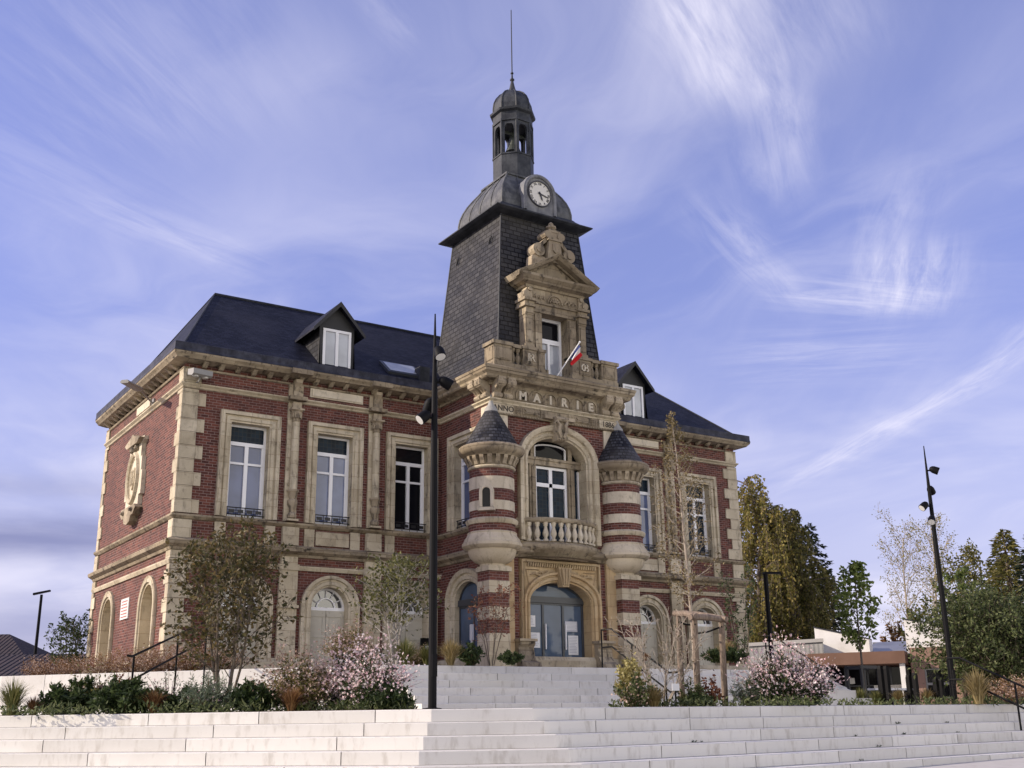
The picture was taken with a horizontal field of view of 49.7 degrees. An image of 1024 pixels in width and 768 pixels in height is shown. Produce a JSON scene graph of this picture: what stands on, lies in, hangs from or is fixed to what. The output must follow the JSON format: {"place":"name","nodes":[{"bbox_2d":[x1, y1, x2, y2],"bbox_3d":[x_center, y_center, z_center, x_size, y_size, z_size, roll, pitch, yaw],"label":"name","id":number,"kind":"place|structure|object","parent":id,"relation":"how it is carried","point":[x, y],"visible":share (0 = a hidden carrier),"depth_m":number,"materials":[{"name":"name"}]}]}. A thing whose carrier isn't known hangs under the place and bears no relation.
{"place":"outdoors","nodes":[
{"label":"outdoors","id":0,"kind":"place"},
{"bbox_2d":[0,634,50,654],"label":"roof","id":1,"kind":"structure","parent":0,"point":[11,644],"depth_m":74.77,"materials":[{"name":"tile"}]},
{"bbox_2d":[416,642,440,664],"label":"ornamental grass","id":2,"kind":"object","parent":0,"point":[424,655],"depth_m":28.11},
{"bbox_2d":[437,637,465,664],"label":"ornamental grass","id":3,"kind":"object","parent":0,"point":[450,650],"depth_m":27.44,"materials":[{"name":"plant"}]},
{"bbox_2d":[0,0,1023,653],"label":"sky","id":4,"kind":"structure","parent":0,"point":[806,217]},
{"bbox_2d":[726,646,749,663],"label":"evergreen shrub","id":5,"kind":"object","parent":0,"point":[733,655],"visible":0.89,"depth_m":27.55,"materials":[{"name":"green plant"}]},
{"bbox_2d":[748,638,825,676],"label":"grey shed","id":6,"kind":"structure","parent":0,"point":[817,645],"depth_m":58.50,"materials":[{"name":"grey"}]},
{"bbox_2d":[886,686,907,704],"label":"ornamental grass","id":7,"kind":"object","parent":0,"point":[898,695],"depth_m":30.97,"materials":[{"name":"plant"}]},
{"bbox_2d":[916,687,934,704],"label":"ornamental grass","id":8,"kind":"object","parent":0,"point":[926,693],"depth_m":31.02,"materials":[{"name":"plant"}]},
{"bbox_2d":[908,757,1023,767],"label":"plaza pavement","id":9,"kind":"structure","parent":0,"point":[1010,763],"depth_m":19.75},
{"bbox_2d":[0,704,1023,767],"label":"steps","id":10,"kind":"structure","parent":9,"relation":"on","point":[728,736],"depth_m":16.82,"materials":[{"name":"white concrete"}]},
{"bbox_2d":[957,666,1004,703],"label":"ornamental grass","id":11,"kind":"object","parent":10,"relation":"on","point":[976,687],"depth_m":24.47,"materials":[{"name":"plant"}]},
{"bbox_2d":[946,657,1023,730],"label":"handrail","id":12,"kind":"object","parent":10,"relation":"on","point":[994,694],"visible":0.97,"depth_m":24.35,"materials":[{"name":"black metal"}]},
{"bbox_2d":[987,673,1023,703],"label":"gaura bush","id":13,"kind":"object","parent":10,"relation":"on","point":[1020,691],"visible":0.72,"depth_m":25.49,"materials":[{"name":"pink plant"}]},
{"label":"planting soil","id":14,"kind":"structure","parent":0,"visible":0},
{"bbox_2d":[868,689,882,704],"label":"ornamental grass","id":15,"kind":"object","parent":14,"relation":"on","point":[877,695],"depth_m":30.97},
{"bbox_2d":[877,666,886,704],"bbox_3d":[10.414,8.516,31.136,0.120,1.100,0.120,10,-20,-32],"label":"bollard","id":16,"kind":"object","parent":14,"relation":"on","point":[881,680],"visible":0.82,"depth_m":31.12,"materials":[{"name":"black metal"}]},
{"bbox_2d":[905,675,913,704],"bbox_3d":[11.187,8.626,31.103,0.120,0.850,0.120,10,-20,-32],"label":"bollard","id":17,"kind":"object","parent":14,"relation":"on","point":[909,686],"visible":0.82,"depth_m":31.08,"materials":[{"name":"black metal"}]},
{"bbox_2d":[911,673,920,704],"bbox_3d":[11.733,8.870,32.116,0.120,0.950,0.120,10,-20,-32],"label":"bollard","id":18,"kind":"object","parent":14,"relation":"on","point":[915,684],"visible":0.71,"depth_m":32.09,"materials":[{"name":"black metal"}]},
{"bbox_2d":[932,678,940,704],"bbox_3d":[11.941,8.664,31.091,0.120,0.750,0.120,10,-20,-32],"label":"bollard","id":19,"kind":"object","parent":14,"relation":"on","point":[936,689],"visible":0.75,"depth_m":31.07,"materials":[{"name":"black metal"}]},
{"bbox_2d":[918,446,957,704],"bbox_3d":[10.990,4.797,28.379,0.643,6.620,0.473,10,-20,-32],"label":"lamp mast","id":20,"kind":"object","parent":14,"relation":"on","point":[925,505],"visible":0.91,"depth_m":28.41,"materials":[{"name":"black metal"}]},
{"bbox_2d":[938,679,945,701],"bbox_3d":[12.280,8.809,31.591,0.120,0.750,0.120,10,-20,-32],"label":"bollard","id":21,"kind":"object","parent":14,"relation":"on","point":[941,687],"visible":0.64,"depth_m":31.57,"materials":[{"name":"black metal"}]},
{"bbox_2d":[932,565,981,703],"bbox_3d":[12.812,7.125,31.666,1.490,3.998,1.692,-2,-17,3],"label":"evergreen tree","id":22,"kind":"object","parent":14,"relation":"on","point":[961,575],"visible":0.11,"depth_m":31.87,"materials":[{"name":"green plant"}]},
{"bbox_2d":[900,576,1023,702],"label":"evergreen tree","id":23,"kind":"object","parent":14,"relation":"on","point":[1001,634],"visible":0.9,"depth_m":28.98,"materials":[{"name":"green plant"}]},
{"bbox_3d":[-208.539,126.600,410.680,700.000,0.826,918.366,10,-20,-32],"label":"terrace","id":24,"kind":"structure","parent":0,"visible":0},
{"bbox_2d":[33,590,50,653],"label":"street lamp","id":25,"kind":"object","parent":24,"relation":"on","point":[38,622],"visible":0.57,"depth_m":58.73,"materials":[{"name":"black metal"}]},
{"bbox_2d":[0,654,85,675],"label":"tiled house","id":26,"kind":"structure","parent":24,"relation":"on","point":[10,665],"depth_m":54.72,"materials":[{"name":"tile"}]},
{"bbox_2d":[0,665,387,714],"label":"retaining wall","id":27,"kind":"structure","parent":24,"relation":"on","point":[39,683],"depth_m":28.60,"materials":[{"name":"white concrete"}]},
{"bbox_2d":[127,623,206,690],"bbox_3d":[-7.579,6.089,24.626,0.048,2.154,6.748,0,-17,-3],"label":"handrail","id":28,"kind":"object","parent":27,"relation":"attached to","point":[153,668],"visible":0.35,"depth_m":24.12,"materials":[{"name":"black metal"}]},
{"bbox_2d":[0,708,481,715],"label":"planting soil","id":29,"kind":"structure","parent":24,"relation":"on","point":[253,711],"depth_m":17.64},
{"bbox_2d":[0,673,33,714],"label":"ornamental grass","id":30,"kind":"object","parent":29,"relation":"on","point":[13,695],"depth_m":18.38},
{"bbox_2d":[23,695,44,714],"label":"ornamental grass","id":31,"kind":"object","parent":29,"relation":"on","point":[32,704],"depth_m":18.46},
{"bbox_2d":[37,674,106,713],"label":"evergreen shrub","id":32,"kind":"object","parent":29,"relation":"on","point":[59,692],"visible":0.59,"depth_m":18.54,"materials":[{"name":"green plant"}]},
{"bbox_2d":[61,658,120,713],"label":"seed head plant","id":33,"kind":"object","parent":29,"relation":"on","point":[100,684],"visible":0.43,"depth_m":19.00,"materials":[{"name":"plant"}]},
{"bbox_2d":[84,673,168,713],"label":"evergreen shrub","id":34,"kind":"object","parent":29,"relation":"on","point":[118,696],"visible":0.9,"depth_m":18.33,"materials":[{"name":"green plant"}]},
{"bbox_2d":[136,687,168,712],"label":"ornamental grass","id":35,"kind":"object","parent":29,"relation":"on","point":[155,699],"depth_m":18.25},
{"bbox_2d":[142,665,196,712],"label":"white flower plant","id":36,"kind":"object","parent":29,"relation":"on","point":[166,688],"visible":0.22,"depth_m":20.38,"materials":[{"name":"grey plant"}]},
{"bbox_2d":[159,683,201,712],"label":"evergreen shrub","id":37,"kind":"object","parent":29,"relation":"on","point":[173,697],"visible":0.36,"depth_m":18.70,"materials":[{"name":"green plant"}]},
{"bbox_2d":[176,669,237,711],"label":"lavender plant","id":38,"kind":"object","parent":29,"relation":"on","point":[211,694],"visible":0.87,"depth_m":18.23,"materials":[{"name":"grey plant"}]},
{"bbox_2d":[153,514,307,711],"bbox_3d":[-5.001,4.048,19.638,2.691,3.440,3.070,10,-20,-32],"label":"amelanchier tree","id":39,"kind":"object","parent":29,"relation":"on","point":[234,568],"visible":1,"depth_m":19.57,"materials":[{"name":"green plant"}]},
{"bbox_2d":[220,677,282,711],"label":"evergreen shrub","id":40,"kind":"object","parent":29,"relation":"on","point":[248,691],"visible":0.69,"depth_m":18.49,"materials":[{"name":"green plant"}]},
{"bbox_2d":[271,683,309,710],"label":"ornamental grass","id":41,"kind":"object","parent":29,"relation":"on","point":[292,699],"depth_m":17.95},
{"bbox_2d":[246,634,353,710],"bbox_3d":[-3.595,5.013,19.114,1.888,1.371,1.970,-11,-19,30],"label":"gaura bush","id":42,"kind":"object","parent":29,"relation":"on","point":[312,683],"visible":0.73,"depth_m":18.85,"materials":[{"name":"brown plant"}]},
{"bbox_2d":[294,627,379,709],"bbox_3d":[-3.160,5.304,20.484,2.009,1.622,1.950,-11,-20,31],"label":"gaura bush","id":43,"kind":"object","parent":29,"relation":"on","point":[338,662],"visible":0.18,"depth_m":20.30,"materials":[{"name":"pink plant"}]},
{"bbox_2d":[320,626,425,709],"bbox_3d":[-2.264,4.799,18.575,1.794,1.448,1.741,10,-20,-32],"label":"gaura bush","id":44,"kind":"object","parent":29,"relation":"on","point":[357,684],"visible":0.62,"depth_m":18.37,"materials":[{"name":"pink plant"}]},
{"bbox_2d":[361,679,417,709],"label":"evergreen shrub","id":45,"kind":"object","parent":29,"relation":"on","point":[396,697],"visible":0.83,"depth_m":17.89,"materials":[{"name":"green plant"}]},
{"bbox_2d":[415,314,453,708],"bbox_3d":[-1.288,1.942,18.317,0.589,6.620,0.521,-5,-17,15],"label":"lamp mast","id":46,"kind":"object","parent":29,"relation":"on","point":[429,409],"visible":0.97,"depth_m":18.25,"materials":[{"name":"black metal"}]},
{"bbox_2d":[0,692,1023,718],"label":"ground cover","id":47,"kind":"object","parent":29,"relation":"on","point":[52,711],"visible":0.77,"depth_m":18.47,"materials":[{"name":"green plant"}]},
{"bbox_2d":[390,665,873,708],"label":"steps","id":48,"kind":"structure","parent":24,"relation":"on","point":[459,687],"depth_m":27.58,"materials":[{"name":"white concrete"}]},
{"bbox_2d":[382,637,419,664],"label":"ornamental grass","id":49,"kind":"object","parent":48,"relation":"on","point":[405,650],"depth_m":27.22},
{"bbox_2d":[408,643,423,664],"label":"gaura bush","id":50,"kind":"object","parent":48,"relation":"on","point":[419,661],"visible":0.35,"depth_m":28.84,"materials":[{"name":"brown plant"}]},
{"bbox_2d":[455,641,485,665],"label":"evergreen shrub","id":51,"kind":"object","parent":48,"relation":"on","point":[470,656],"visible":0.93,"depth_m":27.95,"materials":[{"name":"green plant"}]},
{"bbox_2d":[467,582,524,665],"bbox_3d":[-0.448,6.104,28.256,1.278,2.114,1.538,10,-20,-32],"label":"slender shrub","id":52,"kind":"object","parent":48,"relation":"on","point":[503,590],"visible":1,"depth_m":28.27,"materials":[{"name":"green plant"}]},
{"bbox_2d":[497,648,524,664],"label":"evergreen shrub","id":53,"kind":"object","parent":48,"relation":"on","point":[508,657],"visible":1,"depth_m":27.16,"materials":[{"name":"green plant"}]},
{"bbox_2d":[600,628,678,704],"bbox_3d":[3.300,7.424,29.009,0.048,2.154,3.072,10,-20,-32],"label":"handrail","id":54,"kind":"object","parent":48,"relation":"on","point":[654,661],"visible":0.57,"depth_m":29.33,"materials":[{"name":"black metal"}]},
{"bbox_2d":[764,635,833,684],"bbox_3d":[8.444,8.429,32.607,0.048,2.144,2.522,10,-20,-32],"label":"handrail","id":55,"kind":"object","parent":48,"relation":"on","point":[791,648],"visible":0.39,"depth_m":33.14,"materials":[{"name":"black metal"}]},
{"bbox_2d":[716,563,758,663],"bbox_3d":[6.131,6.044,29.385,1.163,2.709,0.971,10,-20,-32],"label":"climbing shrub","id":56,"kind":"object","parent":24,"relation":"on","point":[737,635],"visible":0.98,"depth_m":29.32,"materials":[{"name":"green plant"}]},
{"bbox_2d":[675,705,838,706],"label":"planting soil","id":57,"kind":"structure","parent":24,"relation":"on","point":[707,706],"depth_m":20.08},
{"bbox_2d":[614,652,643,706],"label":"golden shrub","id":58,"kind":"object","parent":57,"relation":"on","point":[622,672],"visible":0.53,"depth_m":20.56,"materials":[{"name":"yellow plant"}]},
{"bbox_2d":[611,671,660,706],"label":"variegated shrub","id":59,"kind":"object","parent":57,"relation":"on","point":[636,697],"visible":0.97,"depth_m":20.11,"materials":[{"name":"green plant"}]},
{"bbox_2d":[643,681,668,706],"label":"ornamental grass","id":60,"kind":"object","parent":57,"relation":"on","point":[656,697],"depth_m":20.13,"materials":[{"name":"plant"}]},
{"bbox_2d":[604,607,713,706],"bbox_3d":[3.052,5.393,22.031,2.439,2.035,1.869,10,-20,-32],"label":"bare shrub","id":61,"kind":"object","parent":57,"relation":"on","point":[647,671],"visible":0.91,"depth_m":22.00,"materials":[{"name":"brown plant"}]},
{"bbox_2d":[649,411,723,675],"bbox_3d":[3.806,3.704,24.084,1.534,6.414,1.597,-2,-17,4],"label":"staked birch","id":62,"kind":"object","parent":57,"relation":"on","point":[672,421],"visible":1,"depth_m":24.22,"materials":[{"name":"brown plant"}]},
{"bbox_2d":[677,677,709,698],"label":"cream leaf plant","id":63,"kind":"object","parent":57,"relation":"on","point":[698,687],"visible":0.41,"depth_m":22.07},
{"bbox_2d":[680,690,714,705],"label":"evergreen shrub","id":64,"kind":"object","parent":57,"relation":"on","point":[696,694],"visible":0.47,"depth_m":21.72,"materials":[{"name":"green plant"}]},
{"bbox_2d":[672,610,728,705],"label":"tree stakes","id":65,"kind":"object","parent":57,"relation":"on","point":[694,616],"visible":0.81,"depth_m":22.82,"materials":[{"name":"brown wood"}]},
{"bbox_2d":[701,674,724,705],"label":"red leaf plant","id":66,"kind":"object","parent":57,"relation":"on","point":[716,690],"visible":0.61,"depth_m":22.18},
{"bbox_2d":[700,647,728,663],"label":"evergreen shrub","id":67,"kind":"object","parent":57,"relation":"on","point":[714,653],"visible":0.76,"depth_m":27.47,"materials":[{"name":"green plant"}]},
{"bbox_2d":[728,675,764,705],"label":"lavender plant","id":68,"kind":"object","parent":57,"relation":"on","point":[743,693],"visible":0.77,"depth_m":22.34,"materials":[{"name":"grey plant"}]},
{"bbox_2d":[725,625,826,705],"bbox_3d":[5.401,5.769,22.559,2.055,1.709,2.117,-1,-17,-1],"label":"gaura bush","id":69,"kind":"object","parent":57,"relation":"on","point":[777,682],"visible":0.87,"depth_m":22.16,"materials":[{"name":"pink plant"}]},
{"bbox_2d":[768,636,849,705],"bbox_3d":[6.011,5.931,22.718,1.741,1.448,1.794,-3,-17,7],"label":"gaura bush","id":70,"kind":"object","parent":57,"relation":"on","point":[818,695],"visible":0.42,"depth_m":22.44,"materials":[{"name":"pink plant"}]},
{"bbox_2d":[762,572,780,661],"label":"street lamp","id":71,"kind":"object","parent":24,"relation":"on","point":[767,605],"visible":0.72,"depth_m":44.58,"materials":[{"name":"black metal"}]},
{"bbox_2d":[737,474,808,642],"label":"weeping birch","id":72,"kind":"object","parent":24,"relation":"on","point":[758,509],"visible":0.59,"depth_m":67.69,"materials":[{"name":"green plant"}]},
{"bbox_2d":[748,508,842,640],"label":"weeping birch","id":73,"kind":"object","parent":24,"relation":"on","point":[820,616],"visible":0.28,"depth_m":67.95,"materials":[{"name":"green plant"}]},
{"bbox_2d":[791,522,857,631],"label":"conifer tree","id":74,"kind":"object","parent":24,"relation":"on","point":[819,554],"visible":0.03,"depth_m":76.49,"materials":[{"name":"green plant"}]},
{"bbox_2d":[820,690,871,704],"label":"concrete block","id":75,"kind":"structure","parent":24,"relation":"on","point":[842,694],"depth_m":28.75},
{"bbox_2d":[832,560,882,692],"bbox_3d":[11.887,8.458,37.751,1.659,4.960,1.938,-6,-17,15],"label":"maple tree","id":76,"kind":"object","parent":24,"relation":"on","point":[857,569],"visible":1,"depth_m":37.86,"materials":[{"name":"green plant"}]},
{"bbox_2d":[844,665,880,704],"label":"tree stakes","id":77,"kind":"object","parent":24,"relation":"on","point":[860,668],"visible":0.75,"depth_m":37.13,"materials":[{"name":"black wood"}]},
{"bbox_2d":[883,666,892,704],"bbox_3d":[10.917,8.785,32.142,0.120,1.150,0.120,10,-20,-32],"label":"bollard","id":78,"kind":"object","parent":24,"relation":"on","point":[887,679],"visible":0.79,"depth_m":32.13,"materials":[{"name":"black metal"}]},
{"bbox_2d":[880,620,902,641],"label":"rust shrub","id":79,"kind":"object","parent":24,"relation":"on","point":[894,636],"visible":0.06,"depth_m":78.47,"materials":[{"name":"brown plant"}]},
{"bbox_2d":[805,619,1002,704],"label":"pink annexe","id":80,"kind":"structure","parent":24,"relation":"on","point":[893,656],"depth_m":57.23,"materials":[{"name":"grey"}]},
{"bbox_2d":[924,668,950,697],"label":"window","id":81,"kind":"structure","parent":80,"relation":"in","point":[929,684],"depth_m":56.07,"materials":[{"name":"grey"}]},
{"bbox_2d":[872,508,941,640],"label":"bare birch","id":82,"kind":"object","parent":24,"relation":"on","point":[903,567],"visible":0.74,"depth_m":86.06,"materials":[{"name":"beige plant"}]},
{"bbox_2d":[896,593,941,640],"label":"rust shrub","id":83,"kind":"object","parent":24,"relation":"on","point":[901,628],"visible":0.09,"depth_m":74.69,"materials":[{"name":"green plant"}]},
{"bbox_2d":[906,512,957,620],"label":"bare birch","id":84,"kind":"object","parent":24,"relation":"on","point":[933,596],"visible":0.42,"depth_m":89.99,"materials":[{"name":"beige plant"}]},
{"bbox_2d":[927,538,1023,642],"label":"autumn tree","id":85,"kind":"object","parent":24,"relation":"on","point":[972,558],"visible":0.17,"depth_m":73.60,"materials":[{"name":"green plant"}]},
{"bbox_2d":[964,529,1023,703],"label":"conifer tree","id":86,"kind":"object","parent":24,"relation":"on","point":[1006,573],"visible":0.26,"depth_m":55.06,"materials":[{"name":"green plant"}]},
{"bbox_2d":[1003,538,1023,702],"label":"conifer tree","id":87,"kind":"object","parent":24,"relation":"on","point":[1019,566],"visible":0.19,"depth_m":51.26,"materials":[{"name":"green plant"}]},
{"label":"upper terrace","id":88,"kind":"structure","parent":0,"visible":0},
{"bbox_2d":[43,608,92,674],"bbox_3d":[-15.837,9.569,40.295,2.370,2.841,2.166,10,-20,-32],"label":"laurel tree","id":89,"kind":"object","parent":88,"relation":"on","point":[74,634],"visible":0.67,"depth_m":39.91,"materials":[{"name":"green plant"}]},
{"bbox_2d":[84,10,754,673],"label":"town hall","id":90,"kind":"structure","parent":88,"relation":"on","point":[304,434],"depth_m":37.30,"materials":[{"name":"brick"}]},
{"bbox_2d":[120,379,155,410],"bbox_3d":[-12.162,0.384,36.241,0.325,0.507,2.016,-4,-17,12],"label":"wall lamp","id":91,"kind":"object","parent":90,"relation":"attached to","point":[131,385],"visible":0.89,"depth_m":35.80,"materials":[{"name":"grey"}]},
{"bbox_2d":[188,368,212,382],"bbox_3d":[-9.742,-0.251,34.444,0.663,0.376,0.509,14,-22,-40],"label":"floodlight","id":92,"kind":"object","parent":90,"relation":"on","point":[200,373],"visible":1,"depth_m":34.28,"materials":[{"name":"grey"}]},
{"bbox_2d":[458,582,477,649],"bbox_3d":[-1.288,7.915,35.741,0.130,3.030,1.680,10,-20,-32],"label":"glass door","id":93,"kind":"structure","parent":90,"relation":"in","point":[465,599],"depth_m":36.17,"materials":[{"name":"blue"}]},
{"bbox_2d":[531,632,539,647],"bbox_3d":[0.653,8.248,35.636,0.590,0.480,0.025,10,-20,-32],"label":"paper notice","id":94,"kind":"object","parent":90,"relation":"attached to","point":[534,635],"visible":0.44,"depth_m":35.71,"materials":[{"name":"white"}]},
{"bbox_2d":[530,584,584,656],"bbox_3d":[1.365,8.037,36.167,2.440,2.970,0.130,10,-20,-32],"label":"glass door","id":95,"kind":"structure","parent":90,"relation":"in","point":[551,605],"depth_m":36.32,"materials":[{"name":"blue"}]},
{"bbox_2d":[557,341,581,375],"bbox_3d":[1.927,-0.786,37.804,1.029,1.264,0.211,-9,-19,26],"label":"flag","id":96,"kind":"object","parent":90,"relation":"on","point":[575,355],"visible":1,"depth_m":37.74,"materials":[{"name":"multicoloured fabric"}]},
{"bbox_2d":[564,621,576,631],"bbox_3d":[1.950,8.025,36.588,0.500,0.340,0.025,10,-20,-32],"label":"paper notice","id":97,"kind":"object","parent":90,"relation":"attached to","point":[571,626],"visible":1,"depth_m":36.58,"materials":[{"name":"grey"}]},
{"bbox_2d":[568,635,578,654],"bbox_3d":[2.017,8.610,36.452,0.400,0.620,0.025,10,-20,-32],"label":"paper notice","id":98,"kind":"object","parent":90,"relation":"attached to","point":[572,645],"visible":1,"depth_m":36.44,"materials":[{"name":"white"}]},
{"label":"planting soil","id":99,"kind":"structure","parent":0,"visible":0},
{"bbox_2d":[18,655,65,674],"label":"gaura bush","id":100,"kind":"object","parent":99,"relation":"on","point":[39,670],"visible":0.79,"depth_m":34.76,"materials":[{"name":"orange plant"}]},
{"bbox_2d":[47,653,98,674],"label":"gaura bush","id":101,"kind":"object","parent":99,"relation":"on","point":[67,670],"visible":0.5,"depth_m":33.77,"materials":[{"name":"orange plant"}]},
{"bbox_2d":[73,649,129,673],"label":"gaura bush","id":102,"kind":"object","parent":99,"relation":"on","point":[104,669],"visible":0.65,"depth_m":32.76,"materials":[{"name":"orange plant"}]},
{"bbox_2d":[104,645,157,672],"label":"gaura bush","id":103,"kind":"object","parent":99,"relation":"on","point":[137,668],"visible":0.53,"depth_m":31.88,"materials":[{"name":"orange plant"}]},
{"bbox_2d":[130,641,188,671],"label":"gaura bush","id":104,"kind":"object","parent":99,"relation":"on","point":[153,661],"visible":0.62,"depth_m":30.78,"materials":[{"name":"orange plant"}]},
{"bbox_2d":[159,637,223,670],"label":"gaura bush","id":105,"kind":"object","parent":99,"relation":"on","point":[187,667],"visible":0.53,"depth_m":29.76,"materials":[{"name":"orange plant"}]},
{"bbox_2d":[193,642,252,669],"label":"gaura bush","id":106,"kind":"object","parent":99,"relation":"on","point":[224,662],"visible":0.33,"depth_m":29.91,"materials":[{"name":"orange plant"}]},
{"bbox_2d":[314,613,393,665],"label":"gaura bush","id":107,"kind":"object","parent":99,"relation":"on","point":[346,644],"visible":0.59,"depth_m":27.39,"materials":[{"name":"pink plant"}]},
{"bbox_2d":[336,551,449,664],"bbox_3d":[-3.231,5.828,28.948,2.904,3.119,3.505,10,-20,-32],"label":"birch tree","id":108,"kind":"object","parent":99,"relation":"on","point":[400,578],"visible":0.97,"depth_m":28.71,"materials":[{"name":"green plant"}]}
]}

